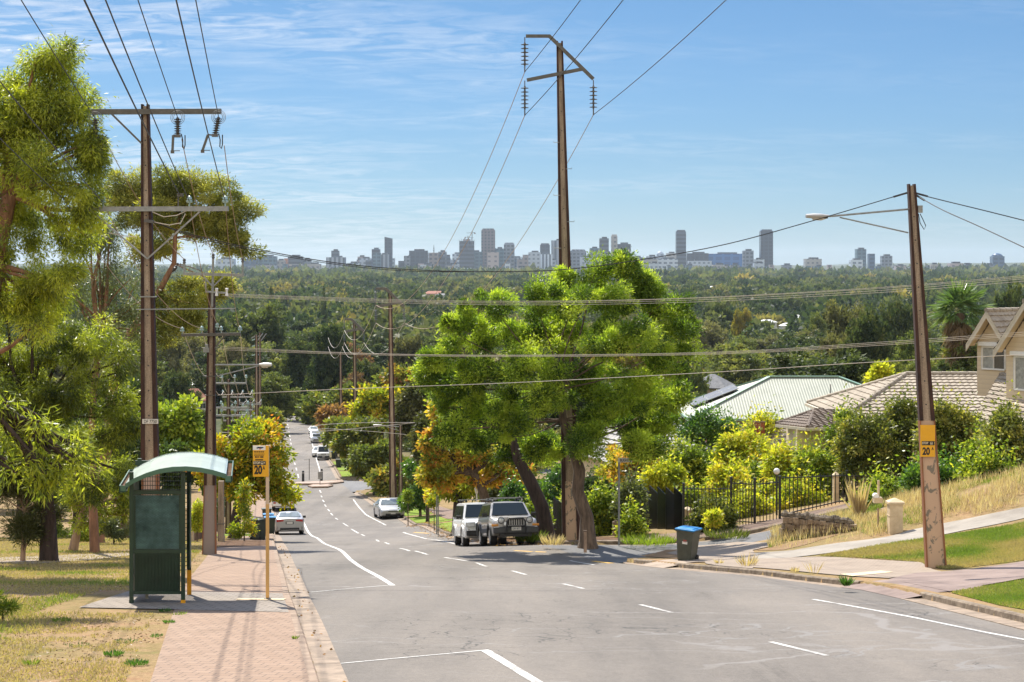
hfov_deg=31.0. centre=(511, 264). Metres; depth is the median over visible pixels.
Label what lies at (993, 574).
driveway
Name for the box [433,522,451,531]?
lawn
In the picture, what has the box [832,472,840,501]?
gate pillar
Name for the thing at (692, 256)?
office tower
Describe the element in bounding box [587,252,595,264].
office tower
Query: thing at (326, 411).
street tree
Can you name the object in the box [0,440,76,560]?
conifer
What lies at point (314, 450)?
parked car
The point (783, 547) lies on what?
soil bed
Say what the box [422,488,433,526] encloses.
sapling
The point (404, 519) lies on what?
kerb
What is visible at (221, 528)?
timber post
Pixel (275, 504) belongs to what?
utility truck
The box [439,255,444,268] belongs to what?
office tower
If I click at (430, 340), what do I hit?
suburban tree
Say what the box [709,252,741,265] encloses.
office tower
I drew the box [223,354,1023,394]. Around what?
wire
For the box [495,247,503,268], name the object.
office tower
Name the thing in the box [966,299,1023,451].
house
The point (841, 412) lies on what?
shrub
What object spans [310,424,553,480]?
kerb
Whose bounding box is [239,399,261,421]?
stobie pole
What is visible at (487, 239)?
office tower
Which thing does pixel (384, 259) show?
office tower
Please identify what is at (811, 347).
suburban tree
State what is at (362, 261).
office tower
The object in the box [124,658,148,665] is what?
weed
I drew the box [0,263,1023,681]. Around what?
ground
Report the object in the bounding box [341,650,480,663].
road marking
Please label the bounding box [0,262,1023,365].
wood
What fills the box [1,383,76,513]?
tree
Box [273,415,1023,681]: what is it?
road
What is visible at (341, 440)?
street tree
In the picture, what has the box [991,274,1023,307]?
suburban tree
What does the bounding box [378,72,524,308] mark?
wire
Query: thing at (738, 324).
suburban tree
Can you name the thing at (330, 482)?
traffic island
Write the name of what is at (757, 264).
office tower
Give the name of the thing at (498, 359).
suburban tree
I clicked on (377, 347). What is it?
suburban tree
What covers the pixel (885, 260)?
office tower
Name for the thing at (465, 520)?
four wheel drive
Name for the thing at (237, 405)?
stobie pole
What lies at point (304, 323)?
suburban tree
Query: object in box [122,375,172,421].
tree
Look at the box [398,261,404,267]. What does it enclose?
office tower
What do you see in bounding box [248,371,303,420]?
suburban tree
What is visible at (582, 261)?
office tower
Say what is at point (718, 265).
office tower
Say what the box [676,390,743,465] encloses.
shrub
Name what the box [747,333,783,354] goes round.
suburban tree
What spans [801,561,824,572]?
weed
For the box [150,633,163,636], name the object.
weed
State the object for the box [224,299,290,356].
suburban tree
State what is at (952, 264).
office tower
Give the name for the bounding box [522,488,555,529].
shrub
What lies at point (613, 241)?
office tower
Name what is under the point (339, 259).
office tower
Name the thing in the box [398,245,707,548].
jacaranda tree
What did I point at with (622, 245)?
office tower
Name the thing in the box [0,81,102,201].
wire
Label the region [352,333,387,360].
suburban tree
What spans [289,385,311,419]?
suburban tree
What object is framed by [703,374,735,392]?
house
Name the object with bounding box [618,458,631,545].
street sign
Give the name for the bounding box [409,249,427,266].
office tower
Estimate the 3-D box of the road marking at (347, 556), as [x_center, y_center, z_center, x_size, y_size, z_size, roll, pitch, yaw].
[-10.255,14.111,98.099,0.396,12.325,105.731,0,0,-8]
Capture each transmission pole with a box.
[343,318,364,424]
[374,287,405,497]
[521,34,596,539]
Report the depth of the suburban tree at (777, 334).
659.83 m
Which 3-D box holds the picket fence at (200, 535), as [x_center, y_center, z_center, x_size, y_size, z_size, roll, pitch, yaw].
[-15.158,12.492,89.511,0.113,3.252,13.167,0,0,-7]
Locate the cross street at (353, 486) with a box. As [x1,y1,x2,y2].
[341,468,556,491]
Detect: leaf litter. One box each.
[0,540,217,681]
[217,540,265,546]
[507,537,626,540]
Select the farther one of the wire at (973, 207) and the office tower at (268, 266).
the office tower at (268, 266)
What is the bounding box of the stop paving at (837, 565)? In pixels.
[754,557,937,577]
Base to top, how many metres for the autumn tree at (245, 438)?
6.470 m
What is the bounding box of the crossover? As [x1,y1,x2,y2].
[638,558,722,567]
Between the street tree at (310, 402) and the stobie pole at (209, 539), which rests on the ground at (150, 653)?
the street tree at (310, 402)
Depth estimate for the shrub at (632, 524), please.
71.80 m
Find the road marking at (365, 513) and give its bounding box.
[353,499,385,524]
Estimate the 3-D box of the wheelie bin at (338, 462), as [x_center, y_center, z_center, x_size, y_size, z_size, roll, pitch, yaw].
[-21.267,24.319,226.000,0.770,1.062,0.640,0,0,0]
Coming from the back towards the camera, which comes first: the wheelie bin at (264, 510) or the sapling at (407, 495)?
the wheelie bin at (264, 510)
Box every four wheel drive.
[453,499,506,546]
[477,497,538,545]
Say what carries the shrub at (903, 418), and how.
on the ground at (150, 653)
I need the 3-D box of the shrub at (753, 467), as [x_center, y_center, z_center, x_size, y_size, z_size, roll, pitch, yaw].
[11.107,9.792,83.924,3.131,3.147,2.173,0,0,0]
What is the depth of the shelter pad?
37.73 m
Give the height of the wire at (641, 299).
1.997 m
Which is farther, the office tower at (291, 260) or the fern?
the office tower at (291, 260)
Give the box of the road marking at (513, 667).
[481,650,541,681]
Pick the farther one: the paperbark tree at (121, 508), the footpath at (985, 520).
the paperbark tree at (121, 508)
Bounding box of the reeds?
[841,478,871,516]
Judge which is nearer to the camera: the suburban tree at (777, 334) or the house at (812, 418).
the house at (812, 418)
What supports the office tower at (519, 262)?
on the ground at (150, 653)
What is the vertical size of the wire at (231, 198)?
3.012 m
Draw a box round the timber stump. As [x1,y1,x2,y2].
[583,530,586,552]
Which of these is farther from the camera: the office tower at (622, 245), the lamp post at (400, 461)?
the office tower at (622, 245)
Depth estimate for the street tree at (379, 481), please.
159.32 m
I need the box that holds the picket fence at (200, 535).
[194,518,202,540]
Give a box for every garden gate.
[730,477,755,524]
[757,476,780,522]
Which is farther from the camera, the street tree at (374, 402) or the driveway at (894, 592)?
the street tree at (374, 402)
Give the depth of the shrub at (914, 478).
67.49 m
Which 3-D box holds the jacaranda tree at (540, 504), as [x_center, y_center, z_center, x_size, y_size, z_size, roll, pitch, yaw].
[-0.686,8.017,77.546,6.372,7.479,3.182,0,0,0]
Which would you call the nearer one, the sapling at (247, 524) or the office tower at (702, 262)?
the sapling at (247, 524)
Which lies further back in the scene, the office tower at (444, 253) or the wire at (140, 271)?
the office tower at (444, 253)
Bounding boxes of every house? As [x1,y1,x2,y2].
[189,388,205,411]
[425,291,441,297]
[583,421,705,481]
[678,376,860,441]
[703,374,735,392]
[752,420,785,451]
[761,319,776,327]
[775,371,984,493]
[778,323,786,328]
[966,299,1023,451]
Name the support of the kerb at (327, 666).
on the road
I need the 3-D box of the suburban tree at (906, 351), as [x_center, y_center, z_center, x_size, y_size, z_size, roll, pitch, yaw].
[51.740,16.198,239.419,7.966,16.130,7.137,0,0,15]
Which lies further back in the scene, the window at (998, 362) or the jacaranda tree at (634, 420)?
the window at (998, 362)
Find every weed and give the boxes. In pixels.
[22,657,40,665]
[52,617,70,621]
[103,648,124,656]
[116,637,137,643]
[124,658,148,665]
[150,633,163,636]
[159,607,170,611]
[162,619,174,623]
[514,530,548,542]
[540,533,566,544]
[619,531,676,545]
[703,526,749,539]
[734,553,759,565]
[789,567,799,571]
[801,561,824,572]
[838,575,856,585]
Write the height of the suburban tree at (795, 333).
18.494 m
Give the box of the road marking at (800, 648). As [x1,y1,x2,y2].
[771,642,826,655]
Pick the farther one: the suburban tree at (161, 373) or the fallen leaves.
the suburban tree at (161, 373)
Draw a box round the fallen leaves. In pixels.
[278,519,574,681]
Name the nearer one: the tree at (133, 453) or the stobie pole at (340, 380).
the tree at (133, 453)
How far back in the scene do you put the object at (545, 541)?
67.52 m
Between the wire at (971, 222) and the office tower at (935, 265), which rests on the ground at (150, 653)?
the office tower at (935, 265)
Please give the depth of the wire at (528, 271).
50.04 m
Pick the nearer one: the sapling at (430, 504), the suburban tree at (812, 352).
the sapling at (430, 504)
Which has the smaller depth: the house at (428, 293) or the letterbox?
the letterbox
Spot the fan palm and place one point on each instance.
(956, 327)
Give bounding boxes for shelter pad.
[81,591,288,611]
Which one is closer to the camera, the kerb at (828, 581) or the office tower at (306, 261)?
the kerb at (828, 581)
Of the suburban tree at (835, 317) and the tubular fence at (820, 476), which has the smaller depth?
the tubular fence at (820, 476)
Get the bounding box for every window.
[453,506,459,516]
[458,506,463,517]
[478,506,485,516]
[484,505,489,514]
[981,346,1005,370]
[1013,356,1023,390]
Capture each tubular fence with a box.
[682,483,729,525]
[782,470,847,512]
[850,473,882,490]
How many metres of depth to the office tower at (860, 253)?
6157.00 m
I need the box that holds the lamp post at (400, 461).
[373,424,402,496]
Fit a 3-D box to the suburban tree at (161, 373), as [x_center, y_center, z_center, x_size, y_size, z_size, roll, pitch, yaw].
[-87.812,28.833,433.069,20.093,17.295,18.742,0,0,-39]
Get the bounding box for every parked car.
[308,426,317,433]
[309,430,320,438]
[310,433,321,441]
[311,446,317,456]
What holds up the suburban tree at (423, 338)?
on the ground at (150, 653)
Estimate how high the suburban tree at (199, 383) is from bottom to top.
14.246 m
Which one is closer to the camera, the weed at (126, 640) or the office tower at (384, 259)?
the weed at (126, 640)
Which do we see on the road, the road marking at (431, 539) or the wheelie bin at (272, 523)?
the road marking at (431, 539)
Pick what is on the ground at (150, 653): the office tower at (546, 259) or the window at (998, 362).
the office tower at (546, 259)
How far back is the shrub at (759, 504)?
75.70 m
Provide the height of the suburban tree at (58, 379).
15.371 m
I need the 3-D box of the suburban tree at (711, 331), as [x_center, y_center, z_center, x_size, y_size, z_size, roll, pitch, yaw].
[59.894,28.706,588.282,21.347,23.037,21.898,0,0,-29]
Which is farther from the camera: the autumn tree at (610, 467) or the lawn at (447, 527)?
the lawn at (447, 527)
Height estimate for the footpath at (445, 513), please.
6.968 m
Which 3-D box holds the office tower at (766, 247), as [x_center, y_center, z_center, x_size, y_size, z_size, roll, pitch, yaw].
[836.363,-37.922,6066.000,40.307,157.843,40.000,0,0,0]
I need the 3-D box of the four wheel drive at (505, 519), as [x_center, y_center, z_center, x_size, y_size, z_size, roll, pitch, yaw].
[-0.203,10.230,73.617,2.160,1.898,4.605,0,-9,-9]
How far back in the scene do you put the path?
58.72 m
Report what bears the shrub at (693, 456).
on the ground at (150, 653)
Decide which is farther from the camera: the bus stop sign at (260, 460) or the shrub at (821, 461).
the shrub at (821, 461)
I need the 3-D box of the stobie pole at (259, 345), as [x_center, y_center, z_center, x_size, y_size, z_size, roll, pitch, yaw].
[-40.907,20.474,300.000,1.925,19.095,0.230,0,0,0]
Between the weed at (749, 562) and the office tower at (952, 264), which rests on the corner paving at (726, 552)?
the weed at (749, 562)
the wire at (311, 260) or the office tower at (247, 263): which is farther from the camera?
the office tower at (247, 263)
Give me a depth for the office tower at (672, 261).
6176.00 m
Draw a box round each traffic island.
[294,479,343,484]
[308,484,332,487]
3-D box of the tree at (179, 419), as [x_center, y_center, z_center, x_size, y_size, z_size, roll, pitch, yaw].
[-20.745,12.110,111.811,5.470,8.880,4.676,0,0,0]
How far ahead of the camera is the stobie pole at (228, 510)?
102.89 m
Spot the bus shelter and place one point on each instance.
(157, 531)
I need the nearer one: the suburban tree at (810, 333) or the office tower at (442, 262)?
the suburban tree at (810, 333)
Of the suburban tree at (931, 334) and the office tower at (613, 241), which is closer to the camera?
the suburban tree at (931, 334)
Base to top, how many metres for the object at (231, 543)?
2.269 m
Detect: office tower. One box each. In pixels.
[216,257,235,268]
[244,257,257,266]
[248,264,258,269]
[257,255,277,265]
[260,264,271,269]
[277,259,285,269]
[288,255,302,265]
[289,262,302,265]
[303,259,311,265]
[307,262,320,269]
[326,256,345,267]
[331,249,339,256]
[359,257,371,266]
[366,260,371,265]
[372,248,379,267]
[373,252,380,267]
[381,253,388,267]
[385,237,392,267]
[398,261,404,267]
[404,256,409,266]
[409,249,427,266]
[429,247,438,265]
[438,250,446,267]
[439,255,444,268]
[450,263,459,268]
[452,252,458,263]
[459,238,473,268]
[474,250,481,269]
[481,228,494,267]
[487,251,498,267]
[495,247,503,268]
[504,243,514,268]
[517,259,522,266]
[523,255,527,266]
[528,251,540,267]
[540,243,549,253]
[541,253,551,268]
[551,239,558,266]
[570,249,585,270]
[580,256,589,269]
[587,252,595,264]
[589,247,598,260]
[599,237,608,264]
[611,234,616,255]
[617,242,630,253]
[640,258,656,267]
[649,262,658,268]
[656,251,663,258]
[657,257,677,269]
[666,252,675,258]
[675,230,685,266]
[686,252,708,260]
[687,259,711,266]
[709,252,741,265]
[712,263,723,268]
[742,249,753,267]
[753,261,763,268]
[754,258,763,262]
[759,229,772,268]
[781,263,791,268]
[803,257,821,267]
[849,258,862,268]
[855,248,865,268]
[867,254,874,269]
[880,254,891,267]
[894,264,905,269]
[930,263,937,269]
[947,262,961,266]
[990,253,1004,266]
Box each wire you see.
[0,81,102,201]
[0,138,64,199]
[21,0,94,117]
[69,206,181,328]
[83,0,178,193]
[102,134,183,258]
[104,205,201,328]
[105,0,188,199]
[138,0,177,117]
[154,196,894,271]
[159,224,445,271]
[175,0,224,199]
[181,139,212,252]
[191,212,220,327]
[195,0,218,116]
[215,335,1023,356]
[217,332,1020,354]
[220,422,414,432]
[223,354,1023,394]
[224,145,242,257]
[224,334,1020,355]
[226,213,239,327]
[227,422,413,442]
[241,279,1016,302]
[243,276,1015,300]
[245,281,1021,304]
[248,277,1020,301]
[284,429,405,434]
[376,116,524,328]
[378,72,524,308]
[405,116,592,328]
[525,0,580,70]
[525,0,622,114]
[594,0,725,113]
[917,196,1023,247]
[923,195,1023,220]
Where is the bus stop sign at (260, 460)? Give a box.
[253,445,270,598]
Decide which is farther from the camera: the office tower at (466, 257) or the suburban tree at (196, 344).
the office tower at (466, 257)
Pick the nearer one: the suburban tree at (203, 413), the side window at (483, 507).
the side window at (483, 507)
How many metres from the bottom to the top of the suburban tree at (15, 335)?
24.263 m
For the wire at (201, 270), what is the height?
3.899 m
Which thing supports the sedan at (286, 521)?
on the road
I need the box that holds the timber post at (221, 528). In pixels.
[217,481,224,541]
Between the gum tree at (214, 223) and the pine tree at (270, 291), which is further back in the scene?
the pine tree at (270, 291)
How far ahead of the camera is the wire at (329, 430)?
130.33 m
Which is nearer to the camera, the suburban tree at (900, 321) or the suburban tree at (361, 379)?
the suburban tree at (361, 379)
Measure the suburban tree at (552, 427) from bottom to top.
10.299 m
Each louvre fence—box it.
[553,498,561,537]
[644,485,681,529]
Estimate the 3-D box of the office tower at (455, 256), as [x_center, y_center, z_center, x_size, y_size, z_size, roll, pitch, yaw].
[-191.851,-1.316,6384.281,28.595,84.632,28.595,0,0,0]
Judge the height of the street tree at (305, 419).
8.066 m
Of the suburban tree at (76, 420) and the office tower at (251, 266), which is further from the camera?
the office tower at (251, 266)
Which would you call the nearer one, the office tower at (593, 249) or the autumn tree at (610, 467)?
the autumn tree at (610, 467)
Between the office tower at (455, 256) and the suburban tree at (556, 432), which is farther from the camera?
the office tower at (455, 256)
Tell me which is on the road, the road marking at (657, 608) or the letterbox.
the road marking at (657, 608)
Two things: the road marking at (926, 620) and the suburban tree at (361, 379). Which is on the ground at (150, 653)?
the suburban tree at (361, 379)
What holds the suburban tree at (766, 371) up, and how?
on the ground at (150, 653)
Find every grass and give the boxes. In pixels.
[0,536,225,681]
[767,461,1023,547]
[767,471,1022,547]
[951,579,1023,608]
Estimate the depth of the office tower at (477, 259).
6288.00 m
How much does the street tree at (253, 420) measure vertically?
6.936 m
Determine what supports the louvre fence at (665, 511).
on the ground at (150, 653)
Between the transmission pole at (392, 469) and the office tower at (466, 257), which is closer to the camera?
the transmission pole at (392, 469)
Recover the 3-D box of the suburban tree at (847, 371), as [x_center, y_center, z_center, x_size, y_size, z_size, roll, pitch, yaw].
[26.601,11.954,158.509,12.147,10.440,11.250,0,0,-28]
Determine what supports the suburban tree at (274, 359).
on the ground at (150, 653)
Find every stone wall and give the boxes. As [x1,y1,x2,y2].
[612,520,617,535]
[779,510,856,540]
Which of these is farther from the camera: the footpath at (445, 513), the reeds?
the footpath at (445, 513)
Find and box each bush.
[21,519,71,537]
[68,527,88,541]
[98,516,128,543]
[191,498,202,541]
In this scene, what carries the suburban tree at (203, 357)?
on the ground at (150, 653)
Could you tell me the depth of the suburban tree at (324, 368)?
397.54 m
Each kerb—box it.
[269,500,347,681]
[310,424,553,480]
[354,473,545,536]
[476,507,851,545]
[623,501,903,564]
[665,563,861,587]
[900,592,1023,629]
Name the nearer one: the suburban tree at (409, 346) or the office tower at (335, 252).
the suburban tree at (409, 346)
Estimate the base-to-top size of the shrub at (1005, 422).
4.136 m
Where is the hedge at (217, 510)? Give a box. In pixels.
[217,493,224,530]
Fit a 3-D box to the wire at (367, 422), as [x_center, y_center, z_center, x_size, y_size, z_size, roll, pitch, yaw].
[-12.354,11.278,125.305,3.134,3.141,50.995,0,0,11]
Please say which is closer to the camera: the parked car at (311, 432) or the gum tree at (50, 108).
the gum tree at (50, 108)
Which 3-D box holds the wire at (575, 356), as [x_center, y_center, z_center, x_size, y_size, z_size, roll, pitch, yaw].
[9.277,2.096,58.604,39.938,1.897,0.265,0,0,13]
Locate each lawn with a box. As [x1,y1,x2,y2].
[339,471,354,475]
[405,508,432,515]
[409,515,451,522]
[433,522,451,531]
[823,525,1023,568]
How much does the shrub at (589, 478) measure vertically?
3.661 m
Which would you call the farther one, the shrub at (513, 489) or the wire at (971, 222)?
the shrub at (513, 489)
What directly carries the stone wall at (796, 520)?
on the ground at (150, 653)
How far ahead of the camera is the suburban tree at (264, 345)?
549.13 m
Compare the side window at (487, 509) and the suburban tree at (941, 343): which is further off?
the suburban tree at (941, 343)
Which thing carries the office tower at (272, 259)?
on the ground at (150, 653)
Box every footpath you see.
[150,495,309,681]
[397,495,452,518]
[603,503,849,539]
[755,507,1023,558]
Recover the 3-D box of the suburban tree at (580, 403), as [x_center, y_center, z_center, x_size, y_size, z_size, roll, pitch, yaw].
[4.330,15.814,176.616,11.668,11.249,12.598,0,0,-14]
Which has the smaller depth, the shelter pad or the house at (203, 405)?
the shelter pad
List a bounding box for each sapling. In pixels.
[225,476,259,540]
[401,489,414,525]
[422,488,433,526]
[425,495,440,529]
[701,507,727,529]
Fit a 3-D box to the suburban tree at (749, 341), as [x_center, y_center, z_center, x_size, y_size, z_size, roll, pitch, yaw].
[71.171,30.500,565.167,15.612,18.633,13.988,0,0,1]
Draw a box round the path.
[0,552,128,563]
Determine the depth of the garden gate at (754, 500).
71.98 m
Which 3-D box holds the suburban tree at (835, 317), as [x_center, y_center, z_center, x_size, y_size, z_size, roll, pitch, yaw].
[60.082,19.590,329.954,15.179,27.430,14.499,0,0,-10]
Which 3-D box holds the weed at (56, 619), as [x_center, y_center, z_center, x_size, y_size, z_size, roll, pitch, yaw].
[-8.288,6.512,33.892,0.374,0.082,0.400,0,0,0]
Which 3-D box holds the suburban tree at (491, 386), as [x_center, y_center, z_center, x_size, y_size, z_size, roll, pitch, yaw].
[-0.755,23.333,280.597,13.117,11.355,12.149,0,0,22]
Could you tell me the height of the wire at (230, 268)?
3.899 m
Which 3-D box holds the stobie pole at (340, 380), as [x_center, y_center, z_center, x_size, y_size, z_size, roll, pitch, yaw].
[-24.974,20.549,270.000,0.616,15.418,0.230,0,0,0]
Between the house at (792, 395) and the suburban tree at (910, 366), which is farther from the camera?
the suburban tree at (910, 366)
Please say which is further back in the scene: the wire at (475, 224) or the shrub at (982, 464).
the wire at (475, 224)
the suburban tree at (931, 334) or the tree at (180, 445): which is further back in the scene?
the suburban tree at (931, 334)
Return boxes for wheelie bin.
[250,517,265,539]
[261,507,271,513]
[263,516,275,533]
[335,459,340,467]
[675,525,701,560]
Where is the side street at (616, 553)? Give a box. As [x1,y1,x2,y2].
[540,507,882,562]
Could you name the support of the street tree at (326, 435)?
on the lawn
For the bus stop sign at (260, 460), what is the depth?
38.55 m
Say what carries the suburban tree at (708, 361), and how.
on the ground at (150, 653)
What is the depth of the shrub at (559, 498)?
83.94 m
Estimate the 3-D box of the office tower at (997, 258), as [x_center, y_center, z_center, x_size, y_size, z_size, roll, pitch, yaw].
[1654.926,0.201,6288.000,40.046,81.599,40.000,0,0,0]
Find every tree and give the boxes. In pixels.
[0,24,124,353]
[0,265,140,560]
[0,327,58,354]
[0,377,112,513]
[1,342,59,385]
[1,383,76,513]
[2,325,36,335]
[44,358,83,380]
[47,195,170,552]
[52,364,138,384]
[54,401,112,523]
[55,428,134,550]
[57,389,106,426]
[97,160,269,542]
[100,356,173,398]
[108,411,140,518]
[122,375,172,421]
[133,392,204,455]
[157,334,193,382]
[158,368,202,411]
[159,437,204,495]
[181,336,224,379]
[185,316,235,352]
[186,364,253,416]
[186,414,310,537]
[188,342,269,382]
[198,406,205,429]
[216,337,253,406]
[217,399,241,447]
[219,357,258,406]
[223,328,293,351]
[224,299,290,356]
[241,414,271,444]
[246,341,285,385]
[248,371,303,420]
[250,341,276,352]
[252,405,289,442]
[267,286,274,313]
[277,335,316,402]
[280,317,317,339]
[284,331,319,350]
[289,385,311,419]
[291,409,317,423]
[294,389,328,440]
[299,318,352,401]
[303,319,356,343]
[313,399,352,456]
[317,412,352,464]
[321,286,328,319]
[321,378,370,411]
[328,414,387,476]
[333,371,371,390]
[340,437,408,493]
[343,383,404,438]
[344,342,374,365]
[344,357,384,385]
[349,337,387,370]
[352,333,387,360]
[363,457,416,497]
[371,361,415,449]
[384,429,410,454]
[386,332,422,367]
[386,414,412,457]
[395,379,430,461]
[396,457,441,515]
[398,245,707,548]
[405,410,437,521]
[412,399,540,501]
[421,332,445,346]
[421,390,560,538]
[422,470,479,532]
[423,334,446,349]
[454,286,488,388]
[483,393,558,467]
[485,381,522,396]
[486,351,514,384]
[495,415,560,471]
[508,339,587,386]
[521,375,614,462]
[583,339,692,392]
[593,440,670,487]
[601,377,621,386]
[665,341,704,376]
[685,318,731,353]
[685,363,711,396]
[689,347,719,369]
[690,391,704,398]
[699,300,733,329]
[701,339,772,384]
[721,335,766,355]
[730,307,752,337]
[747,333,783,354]
[752,351,809,379]
[758,346,819,373]
[762,344,873,383]
[766,331,782,339]
[768,330,829,356]
[781,328,827,346]
[783,330,821,342]
[802,311,830,334]
[804,336,827,351]
[817,331,846,358]
[821,298,884,340]
[831,302,898,375]
[863,358,900,383]
[876,293,913,362]
[883,315,945,342]
[885,330,936,373]
[901,356,939,372]
[929,338,941,356]
[931,359,952,371]
[932,353,944,364]
[934,339,946,357]
[935,323,974,338]
[939,328,976,371]
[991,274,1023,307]
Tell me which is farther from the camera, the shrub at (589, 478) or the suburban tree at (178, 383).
the suburban tree at (178, 383)
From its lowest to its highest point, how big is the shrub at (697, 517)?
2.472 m
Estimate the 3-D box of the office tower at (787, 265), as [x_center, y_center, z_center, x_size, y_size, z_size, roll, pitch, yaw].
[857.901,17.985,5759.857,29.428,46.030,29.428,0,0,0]
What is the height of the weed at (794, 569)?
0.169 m
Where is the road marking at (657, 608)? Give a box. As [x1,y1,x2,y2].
[642,604,672,612]
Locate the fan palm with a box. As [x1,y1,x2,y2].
[926,275,995,368]
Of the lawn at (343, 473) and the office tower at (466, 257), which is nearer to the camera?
the lawn at (343, 473)
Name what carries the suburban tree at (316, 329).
on the ground at (150, 653)
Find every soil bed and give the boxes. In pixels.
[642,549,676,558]
[760,532,843,549]
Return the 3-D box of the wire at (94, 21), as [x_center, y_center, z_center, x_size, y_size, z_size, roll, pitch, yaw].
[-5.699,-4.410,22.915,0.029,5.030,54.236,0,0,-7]
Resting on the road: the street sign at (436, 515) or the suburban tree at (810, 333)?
the street sign at (436, 515)
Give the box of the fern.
[0,587,23,618]
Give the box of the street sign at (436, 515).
[436,497,436,533]
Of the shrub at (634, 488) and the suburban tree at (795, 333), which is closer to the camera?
the shrub at (634, 488)
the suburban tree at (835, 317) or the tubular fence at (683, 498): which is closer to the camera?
the tubular fence at (683, 498)
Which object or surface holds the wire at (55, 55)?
attached to the stobie pole at (149, 418)
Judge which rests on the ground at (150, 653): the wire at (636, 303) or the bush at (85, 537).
the bush at (85, 537)
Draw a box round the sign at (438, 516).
[438,499,438,534]
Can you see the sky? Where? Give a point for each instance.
(358, 124)
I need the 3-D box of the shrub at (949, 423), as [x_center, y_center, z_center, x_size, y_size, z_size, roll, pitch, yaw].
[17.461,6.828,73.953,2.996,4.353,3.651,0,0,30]
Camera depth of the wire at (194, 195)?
53.80 m
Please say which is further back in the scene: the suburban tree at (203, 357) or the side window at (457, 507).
the suburban tree at (203, 357)
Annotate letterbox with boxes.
[872,480,882,528]
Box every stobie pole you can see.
[65,104,235,488]
[180,253,271,553]
[216,375,248,533]
[222,390,252,430]
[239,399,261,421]
[251,333,262,416]
[258,332,265,407]
[339,353,342,454]
[805,184,946,567]
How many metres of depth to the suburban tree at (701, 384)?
359.55 m
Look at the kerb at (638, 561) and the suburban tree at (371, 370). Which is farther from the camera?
the suburban tree at (371, 370)
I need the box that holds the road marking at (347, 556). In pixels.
[300,513,393,584]
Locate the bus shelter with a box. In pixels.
[119,452,233,602]
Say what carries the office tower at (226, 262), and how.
on the ground at (150, 653)
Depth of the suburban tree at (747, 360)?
407.35 m
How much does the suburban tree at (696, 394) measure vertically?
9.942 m
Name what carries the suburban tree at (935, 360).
on the ground at (150, 653)
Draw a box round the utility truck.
[272,501,294,510]
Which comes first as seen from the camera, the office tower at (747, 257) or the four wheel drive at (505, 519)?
the four wheel drive at (505, 519)
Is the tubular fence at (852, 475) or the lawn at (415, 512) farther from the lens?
the lawn at (415, 512)
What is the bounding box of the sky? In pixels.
[0,0,1023,264]
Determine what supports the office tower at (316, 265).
on the ground at (150, 653)
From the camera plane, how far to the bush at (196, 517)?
79.83 m
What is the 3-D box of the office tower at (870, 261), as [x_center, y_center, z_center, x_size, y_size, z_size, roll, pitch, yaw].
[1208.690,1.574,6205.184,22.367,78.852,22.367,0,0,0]
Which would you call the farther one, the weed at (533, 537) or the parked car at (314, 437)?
the parked car at (314, 437)
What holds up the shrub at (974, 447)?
on the ground at (150, 653)
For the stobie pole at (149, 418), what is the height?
13.038 m
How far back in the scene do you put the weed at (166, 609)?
35.75 m
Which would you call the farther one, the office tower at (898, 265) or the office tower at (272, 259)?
the office tower at (272, 259)
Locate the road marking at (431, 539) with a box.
[403,532,461,545]
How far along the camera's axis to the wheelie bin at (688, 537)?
57.35 m
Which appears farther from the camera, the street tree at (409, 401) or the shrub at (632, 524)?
the street tree at (409, 401)
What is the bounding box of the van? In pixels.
[316,445,330,459]
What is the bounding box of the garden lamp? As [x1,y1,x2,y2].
[773,468,779,514]
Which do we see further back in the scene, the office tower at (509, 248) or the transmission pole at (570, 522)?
the office tower at (509, 248)
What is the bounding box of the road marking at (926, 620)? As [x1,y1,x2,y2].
[812,599,1023,639]
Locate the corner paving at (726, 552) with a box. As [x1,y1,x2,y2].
[668,542,777,567]
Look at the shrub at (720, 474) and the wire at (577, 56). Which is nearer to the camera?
the wire at (577, 56)
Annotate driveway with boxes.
[843,579,987,598]
[890,561,1023,590]
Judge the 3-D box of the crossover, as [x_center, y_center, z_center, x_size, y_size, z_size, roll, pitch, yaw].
[5.211,9.268,57.325,1.775,0.517,2.866,0,0,-16]
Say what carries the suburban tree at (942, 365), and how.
on the ground at (150, 653)
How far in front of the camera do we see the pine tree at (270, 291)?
899.88 m
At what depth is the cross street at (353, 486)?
190.78 m
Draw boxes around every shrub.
[479,467,505,501]
[496,468,548,505]
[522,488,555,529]
[534,458,561,510]
[549,484,588,514]
[584,459,617,497]
[584,460,617,535]
[607,462,651,528]
[611,492,650,537]
[635,444,692,493]
[663,423,719,491]
[673,474,706,515]
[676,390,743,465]
[684,478,743,531]
[695,444,758,507]
[710,408,779,473]
[719,473,775,518]
[736,447,775,491]
[741,395,784,437]
[756,427,825,501]
[767,458,830,509]
[785,428,851,494]
[822,383,861,492]
[827,394,906,490]
[841,452,907,507]
[869,378,917,481]
[898,441,973,491]
[905,382,986,466]
[942,418,988,468]
[949,434,1023,483]
[970,379,1023,465]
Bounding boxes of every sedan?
[274,511,305,534]
[373,498,404,518]
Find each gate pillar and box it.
[185,507,193,540]
[685,507,691,525]
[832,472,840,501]
[885,498,904,534]
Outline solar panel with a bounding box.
[691,384,738,405]
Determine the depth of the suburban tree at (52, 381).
379.99 m
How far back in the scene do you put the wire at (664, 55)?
58.95 m
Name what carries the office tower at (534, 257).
on the ground at (150, 653)
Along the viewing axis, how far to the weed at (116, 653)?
28.85 m
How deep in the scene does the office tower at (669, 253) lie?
6250.00 m
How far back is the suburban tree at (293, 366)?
417.33 m
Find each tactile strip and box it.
[236,598,285,599]
[843,570,888,575]

